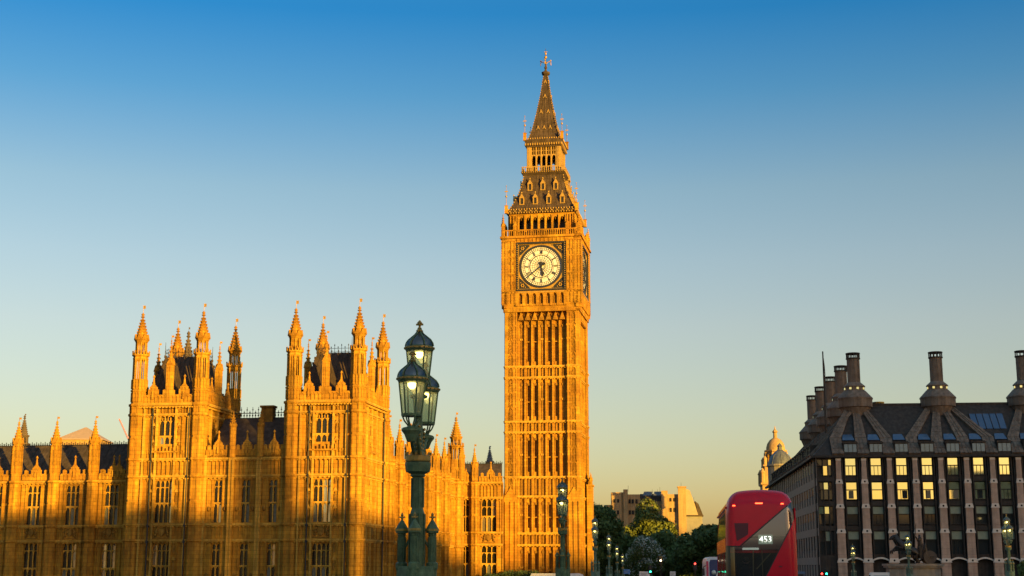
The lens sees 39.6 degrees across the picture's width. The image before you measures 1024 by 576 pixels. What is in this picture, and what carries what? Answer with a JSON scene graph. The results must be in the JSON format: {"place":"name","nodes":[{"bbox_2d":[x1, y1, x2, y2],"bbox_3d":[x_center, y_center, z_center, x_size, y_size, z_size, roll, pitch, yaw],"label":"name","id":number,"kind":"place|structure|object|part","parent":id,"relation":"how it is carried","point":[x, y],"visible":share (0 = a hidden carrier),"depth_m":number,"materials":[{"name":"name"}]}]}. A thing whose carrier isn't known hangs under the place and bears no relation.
{"place":"outdoors","nodes":[
{"label":"outdoors","id":0,"kind":"place"},
{"bbox_2d":[21,414,29,445],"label":"spire tower","id":1,"kind":"structure","parent":0,"point":[24,434],"depth_m":341.60,"materials":[{"name":"stone"}]},
{"bbox_2d":[61,427,113,444],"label":"pyramid roofed building","id":2,"kind":"structure","parent":0,"point":[82,435],"depth_m":305.51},
{"bbox_2d":[183,327,192,356],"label":"spire tower","id":3,"kind":"structure","parent":0,"point":[188,344],"depth_m":331.53,"materials":[{"name":"stone"}]},
{"bbox_2d":[485,446,492,463],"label":"spire tower","id":4,"kind":"structure","parent":0,"point":[489,456],"depth_m":330.12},
{"bbox_2d":[0,0,1023,524],"label":"sky","id":5,"kind":"structure","parent":0,"point":[767,187],"materials":[{"name":"blue"}]},
{"bbox_2d":[648,565,651,575],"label":"traffic light","id":6,"kind":"object","parent":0,"point":[650,569],"visible":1,"depth_m":226.37,"materials":[{"name":"black metal"}]},
{"bbox_2d":[637,527,683,575],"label":"leafy tree","id":7,"kind":"object","parent":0,"point":[666,539],"visible":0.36,"depth_m":311.63,"materials":[{"name":"green plant"}]},
{"bbox_2d":[757,426,790,489],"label":"domed tower","id":8,"kind":"structure","parent":0,"point":[771,447],"depth_m":370.23,"materials":[{"name":"stone"}]},
{"bbox_2d":[766,443,790,488],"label":"lead dome","id":9,"kind":"structure","parent":8,"relation":"attached to","point":[779,457],"depth_m":337.19,"materials":[{"name":"grey metal"}]},
{"bbox_2d":[765,350,1023,575],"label":"office building","id":10,"kind":"structure","parent":0,"point":[937,465],"depth_m":219.16,"materials":[{"name":"brown stone"}]},
{"bbox_2d":[807,445,816,458],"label":"dormer window","id":11,"kind":"structure","parent":10,"relation":"in","point":[810,447],"depth_m":226.02,"materials":[{"name":"metal"}]},
{"bbox_2d":[822,351,826,432],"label":"flagpole","id":12,"kind":"object","parent":10,"relation":"on","point":[825,417],"visible":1,"depth_m":223.79,"materials":[{"name":"brown metal"}]},
{"bbox_2d":[842,434,857,454],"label":"dormer window","id":13,"kind":"structure","parent":10,"relation":"in","point":[849,447],"depth_m":220.14,"materials":[{"name":"grey glass"}]},
{"bbox_2d":[845,459,856,475],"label":"window","id":14,"kind":"structure","parent":10,"relation":"in","point":[850,464],"depth_m":220.41,"materials":[{"name":"yellow glass"}]},
{"bbox_2d":[846,483,857,499],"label":"window","id":15,"kind":"structure","parent":10,"relation":"in","point":[851,488],"depth_m":219.71,"materials":[{"name":"yellow glass"}]},
{"bbox_2d":[847,507,858,524],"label":"window","id":16,"kind":"structure","parent":10,"relation":"in","point":[852,512],"depth_m":219.01,"materials":[{"name":"black glass"}]},
{"bbox_2d":[848,532,860,554],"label":"window","id":17,"kind":"structure","parent":10,"relation":"in","point":[854,537],"depth_m":218.21,"materials":[{"name":"black glass"}]},
{"bbox_2d":[867,434,882,454],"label":"dormer window","id":18,"kind":"structure","parent":10,"relation":"in","point":[875,447],"depth_m":219.81,"materials":[{"name":"grey glass"}]},
{"bbox_2d":[870,458,881,475],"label":"window","id":19,"kind":"structure","parent":10,"relation":"in","point":[876,464],"depth_m":220.08,"materials":[{"name":"yellow glass"}]},
{"bbox_2d":[871,482,883,499],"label":"window","id":20,"kind":"structure","parent":10,"relation":"in","point":[877,488],"depth_m":219.33,"materials":[{"name":"yellow glass"}]},
{"bbox_2d":[873,507,884,524],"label":"window","id":21,"kind":"structure","parent":10,"relation":"in","point":[878,512],"depth_m":218.64,"materials":[{"name":"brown glass"}]},
{"bbox_2d":[874,531,885,554],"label":"window","id":22,"kind":"structure","parent":10,"relation":"in","point":[879,537],"depth_m":217.84,"materials":[{"name":"black glass"}]},
{"bbox_2d":[892,434,908,454],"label":"dormer window","id":23,"kind":"structure","parent":10,"relation":"in","point":[900,447],"depth_m":219.44,"materials":[{"name":"grey glass"}]},
{"bbox_2d":[896,458,907,475],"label":"window","id":24,"kind":"structure","parent":10,"relation":"in","point":[901,463],"depth_m":219.71,"materials":[{"name":"yellow glass"}]},
{"bbox_2d":[897,482,908,499],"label":"window","id":25,"kind":"structure","parent":10,"relation":"in","point":[902,487],"depth_m":218.96,"materials":[{"name":"yellow glass"}]},
{"bbox_2d":[898,507,910,524],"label":"window","id":26,"kind":"structure","parent":10,"relation":"in","point":[904,512],"depth_m":218.26,"materials":[{"name":"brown glass"}]},
{"bbox_2d":[900,531,911,554],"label":"window","id":27,"kind":"structure","parent":10,"relation":"in","point":[902,533],"depth_m":217.73,"materials":[{"name":"grey glass"}]},
{"bbox_2d":[918,434,934,453],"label":"dormer window","id":28,"kind":"structure","parent":10,"relation":"in","point":[926,447],"depth_m":219.12,"materials":[{"name":"grey glass"}]},
{"bbox_2d":[922,458,933,475],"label":"window","id":29,"kind":"structure","parent":10,"relation":"in","point":[927,463],"depth_m":219.39,"materials":[{"name":"yellow glass"}]},
{"bbox_2d":[923,482,934,499],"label":"window","id":30,"kind":"structure","parent":10,"relation":"in","point":[928,487],"depth_m":218.64,"materials":[{"name":"yellow glass"}]},
{"bbox_2d":[924,507,935,524],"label":"window","id":31,"kind":"structure","parent":10,"relation":"in","point":[930,512],"depth_m":217.94,"materials":[{"name":"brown glass"}]},
{"bbox_2d":[926,531,937,554],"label":"window","id":32,"kind":"structure","parent":10,"relation":"in","point":[931,536],"depth_m":217.20,"materials":[{"name":"black glass"}]},
{"bbox_2d":[943,434,959,453],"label":"dormer window","id":33,"kind":"structure","parent":10,"relation":"in","point":[952,447],"depth_m":218.74,"materials":[{"name":"grey glass"}]},
{"bbox_2d":[947,458,958,475],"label":"window","id":34,"kind":"structure","parent":10,"relation":"in","point":[953,463],"depth_m":219.01,"materials":[{"name":"yellow glass"}]},
{"bbox_2d":[949,482,960,499],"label":"window","id":35,"kind":"structure","parent":10,"relation":"in","point":[954,487],"depth_m":218.26,"materials":[{"name":"grey glass"}]},
{"bbox_2d":[950,506,961,524],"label":"window","id":36,"kind":"structure","parent":10,"relation":"in","point":[956,512],"depth_m":217.62,"materials":[{"name":"black glass"}]},
{"bbox_2d":[952,531,963,554],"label":"window","id":37,"kind":"structure","parent":10,"relation":"in","point":[957,536],"depth_m":216.78,"materials":[{"name":"black glass"}]},
{"bbox_2d":[969,433,985,453],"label":"dormer window","id":38,"kind":"structure","parent":10,"relation":"in","point":[977,446],"depth_m":218.37,"materials":[{"name":"grey glass"}]},
{"bbox_2d":[973,458,984,474],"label":"window","id":39,"kind":"structure","parent":10,"relation":"in","point":[978,463],"depth_m":218.69,"materials":[{"name":"yellow glass"}]},
{"bbox_2d":[975,482,986,499],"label":"window","id":40,"kind":"structure","parent":10,"relation":"in","point":[980,487],"depth_m":217.89,"materials":[{"name":"grey glass"}]},
{"bbox_2d":[976,506,987,523],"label":"window","id":41,"kind":"structure","parent":10,"relation":"in","point":[981,511],"depth_m":217.25,"materials":[{"name":"black glass"}]},
{"bbox_2d":[978,531,989,554],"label":"window","id":42,"kind":"structure","parent":10,"relation":"in","point":[983,536],"depth_m":216.46,"materials":[{"name":"black glass"}]},
{"bbox_2d":[994,433,1011,453],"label":"dormer window","id":43,"kind":"structure","parent":10,"relation":"in","point":[1003,446],"depth_m":218.05,"materials":[{"name":"grey glass"}]},
{"bbox_2d":[999,457,1010,474],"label":"window","id":44,"kind":"structure","parent":10,"relation":"in","point":[1004,463],"depth_m":218.32,"materials":[{"name":"yellow glass"}]},
{"bbox_2d":[1000,482,1012,499],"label":"window","id":45,"kind":"structure","parent":10,"relation":"in","point":[1006,487],"depth_m":217.57,"materials":[{"name":"grey glass"}]},
{"bbox_2d":[1002,506,1014,523],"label":"window","id":46,"kind":"structure","parent":10,"relation":"in","point":[1009,510],"depth_m":216.94,"materials":[{"name":"grey glass"}]},
{"bbox_2d":[1004,531,1016,554],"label":"window","id":47,"kind":"structure","parent":10,"relation":"in","point":[1013,545],"depth_m":215.98,"materials":[{"name":"black glass"}]},
{"bbox_2d":[1020,433,1023,449],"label":"dormer window","id":48,"kind":"structure","parent":10,"relation":"in","point":[1021,434],"depth_m":219.76,"materials":[{"name":"blue glass"}]},
{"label":"bridge deck","id":49,"kind":"structure","parent":0,"visible":0},
{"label":"bridge pavement","id":50,"kind":"structure","parent":49,"relation":"on","visible":0},
{"bbox_2d":[850,544,856,575],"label":"bridge lamp","id":51,"kind":"object","parent":50,"relation":"on","point":[853,551],"visible":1,"depth_m":152.24,"materials":[{"name":"metal"}]},
{"bbox_2d":[904,532,912,575],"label":"bridge lamp","id":52,"kind":"object","parent":50,"relation":"on","point":[909,571],"visible":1,"depth_m":120.07,"materials":[{"name":"green metal"}]},
{"bbox_2d":[1001,514,1014,575],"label":"bridge lamp","id":53,"kind":"object","parent":50,"relation":"on","point":[1009,565],"visible":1,"depth_m":86.91,"materials":[{"name":"green metal"}]},
{"label":"ground","id":54,"kind":"structure","parent":0,"visible":0},
{"bbox_2d":[119,420,128,443],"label":"tower crane","id":55,"kind":"object","parent":54,"relation":"on","point":[124,431],"visible":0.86,"depth_m":926.64,"materials":[{"name":"red paint"}]},
{"bbox_2d":[0,299,502,575],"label":"palace","id":56,"kind":"structure","parent":54,"relation":"on","point":[197,475],"depth_m":172.90,"materials":[{"name":"stone"}]},
{"bbox_2d":[483,570,538,575],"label":"hedge","id":57,"kind":"object","parent":54,"relation":"on","point":[517,573],"visible":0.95,"depth_m":218.18,"materials":[{"name":"green plant"}]},
{"bbox_2d":[500,49,593,575],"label":"clock tower","id":58,"kind":"structure","parent":54,"relation":"on","point":[545,275],"depth_m":244.05,"materials":[{"name":"stone"}]},
{"bbox_2d":[530,573,582,575],"bbox_3d":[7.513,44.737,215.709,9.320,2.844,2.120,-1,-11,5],"label":"white van","id":59,"kind":"object","parent":54,"relation":"on","point":[551,574],"visible":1,"depth_m":215.11,"materials":[{"name":"white paint"}]},
{"bbox_2d":[594,502,626,575],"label":"leafy tree","id":60,"kind":"object","parent":54,"relation":"on","point":[605,516],"visible":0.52,"depth_m":277.66,"materials":[{"name":"green plant"}]},
{"bbox_2d":[614,533,635,575],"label":"leafy tree","id":61,"kind":"object","parent":54,"relation":"on","point":[627,543],"visible":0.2,"depth_m":291.20,"materials":[{"name":"green plant"}]},
{"bbox_2d":[624,569,629,574],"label":"road sign","id":62,"kind":"object","parent":54,"relation":"on","point":[626,571],"visible":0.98,"depth_m":224.83,"materials":[{"name":"blue metal"}]},
{"bbox_2d":[639,571,649,575],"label":"road sign","id":63,"kind":"object","parent":54,"relation":"on","point":[643,573],"visible":0.97,"depth_m":230.38,"materials":[{"name":"grey metal"}]},
{"bbox_2d":[624,535,666,575],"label":"round tree","id":64,"kind":"object","parent":54,"relation":"on","point":[642,553],"visible":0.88,"depth_m":268.00,"materials":[{"name":"green plant"}]},
{"bbox_2d":[601,570,692,575],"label":"hedge","id":65,"kind":"object","parent":54,"relation":"on","point":[657,574],"visible":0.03,"depth_m":328.26,"materials":[{"name":"green plant"}]},
{"bbox_2d":[623,497,678,536],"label":"leafy tree","id":66,"kind":"object","parent":54,"relation":"on","point":[646,521],"visible":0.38,"depth_m":353.42,"materials":[{"name":"green plant"}]},
{"bbox_2d":[607,486,702,536],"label":"stone building","id":67,"kind":"structure","parent":54,"relation":"on","point":[681,508],"depth_m":411.20,"materials":[{"name":"stone"}]},
{"bbox_2d":[671,524,717,575],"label":"leafy tree","id":68,"kind":"object","parent":54,"relation":"on","point":[698,545],"visible":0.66,"depth_m":286.29,"materials":[{"name":"green plant"}]},
{"bbox_2d":[798,571,804,575],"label":"blue van","id":69,"kind":"object","parent":54,"relation":"on","point":[801,573],"visible":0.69,"depth_m":206.89,"materials":[{"name":"blue paint"}]},
{"bbox_2d":[824,567,828,575],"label":"traffic light","id":70,"kind":"object","parent":54,"relation":"on","point":[825,571],"visible":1,"depth_m":210.26,"materials":[{"name":"black metal"}]},
{"bbox_2d":[869,572,889,575],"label":"white van","id":71,"kind":"object","parent":54,"relation":"on","point":[879,573],"visible":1,"depth_m":198.65,"materials":[{"name":"grey paint"}]},
{"bbox_2d":[882,524,944,575],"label":"chariot statue","id":72,"kind":"object","parent":54,"relation":"on","point":[927,558],"visible":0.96,"depth_m":198.54,"materials":[{"name":"black metal"}]},
{"bbox_2d":[1016,560,1023,575],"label":"bush","id":73,"kind":"object","parent":54,"relation":"on","point":[1020,568],"visible":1,"depth_m":190.18,"materials":[{"name":"green plant"}]},
{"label":"bridge road","id":74,"kind":"structure","parent":0,"visible":0},
{"bbox_2d":[702,557,717,575],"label":"coach","id":75,"kind":"object","parent":74,"relation":"on","point":[709,566],"visible":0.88,"depth_m":145.99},
{"bbox_2d":[709,560,717,575],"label":"rear window","id":76,"kind":"structure","parent":75,"relation":"in","point":[713,565],"depth_m":145.93,"materials":[{"name":"blue glass"}]},
{"bbox_2d":[717,490,797,575],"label":"double decker bus","id":77,"kind":"object","parent":74,"relation":"on","point":[756,532],"visible":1,"depth_m":50.72,"materials":[{"name":"red paint"}]},
{"bbox_3d":[8.339,10.482,56.297,0.090,3.050,10.820,-1,-11,6],"label":"side window","id":78,"kind":"part","parent":77,"relation":"part of","materials":[{"name":"black glass"}]},
{"bbox_3d":[9.044,9.088,50.688,2.443,2.960,0.672,2,-11,-11],"label":"rear window","id":79,"kind":"part","parent":77,"relation":"part of","materials":[{"name":"black glass"}]},
{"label":"bridge pavement","id":80,"kind":"structure","parent":0,"visible":0},
{"bbox_2d":[395,320,440,575],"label":"bridge lamp","id":81,"kind":"object","parent":80,"relation":"on","point":[419,380],"visible":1,"depth_m":19.88,"materials":[{"name":"green metal"}]},
{"bbox_2d":[555,478,570,575],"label":"bridge lamp","id":82,"kind":"object","parent":80,"relation":"on","point":[562,500],"visible":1,"depth_m":54.52,"materials":[{"name":"metal"}]},
{"bbox_2d":[590,515,599,575],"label":"bridge lamp","id":83,"kind":"object","parent":80,"relation":"on","point":[594,530],"visible":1,"depth_m":89.18,"materials":[{"name":"green metal"}]},
{"bbox_2d":[606,533,612,575],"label":"bridge lamp","id":84,"kind":"object","parent":80,"relation":"on","point":[609,568],"visible":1,"depth_m":122.33,"materials":[{"name":"metal"}]},
{"bbox_2d":[615,545,619,575],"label":"bridge lamp","id":85,"kind":"object","parent":80,"relation":"on","point":[616,562],"visible":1,"depth_m":155.49,"materials":[{"name":"green metal"}]},
{"bbox_2d":[620,553,624,575],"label":"bridge lamp","id":86,"kind":"object","parent":80,"relation":"on","point":[622,563],"visible":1,"depth_m":191.59,"materials":[{"name":"green metal"}]},
{"label":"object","id":87,"kind":"structure","parent":0,"visible":0},
{"bbox_2d":[659,556,662,568],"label":"traffic light","id":88,"kind":"object","parent":87,"relation":"on","point":[660,561],"visible":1,"depth_m":234.30,"materials":[{"name":"black metal"}]},
{"bbox_2d":[670,571,675,575],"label":"road sign","id":89,"kind":"object","parent":87,"relation":"on","point":[672,573],"visible":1,"depth_m":229.96,"materials":[{"name":"grey metal"}]},
{"bbox_2d":[693,562,696,575],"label":"traffic light","id":90,"kind":"object","parent":87,"relation":"on","point":[695,566],"visible":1,"depth_m":225.86,"materials":[{"name":"black metal"}]}
]}

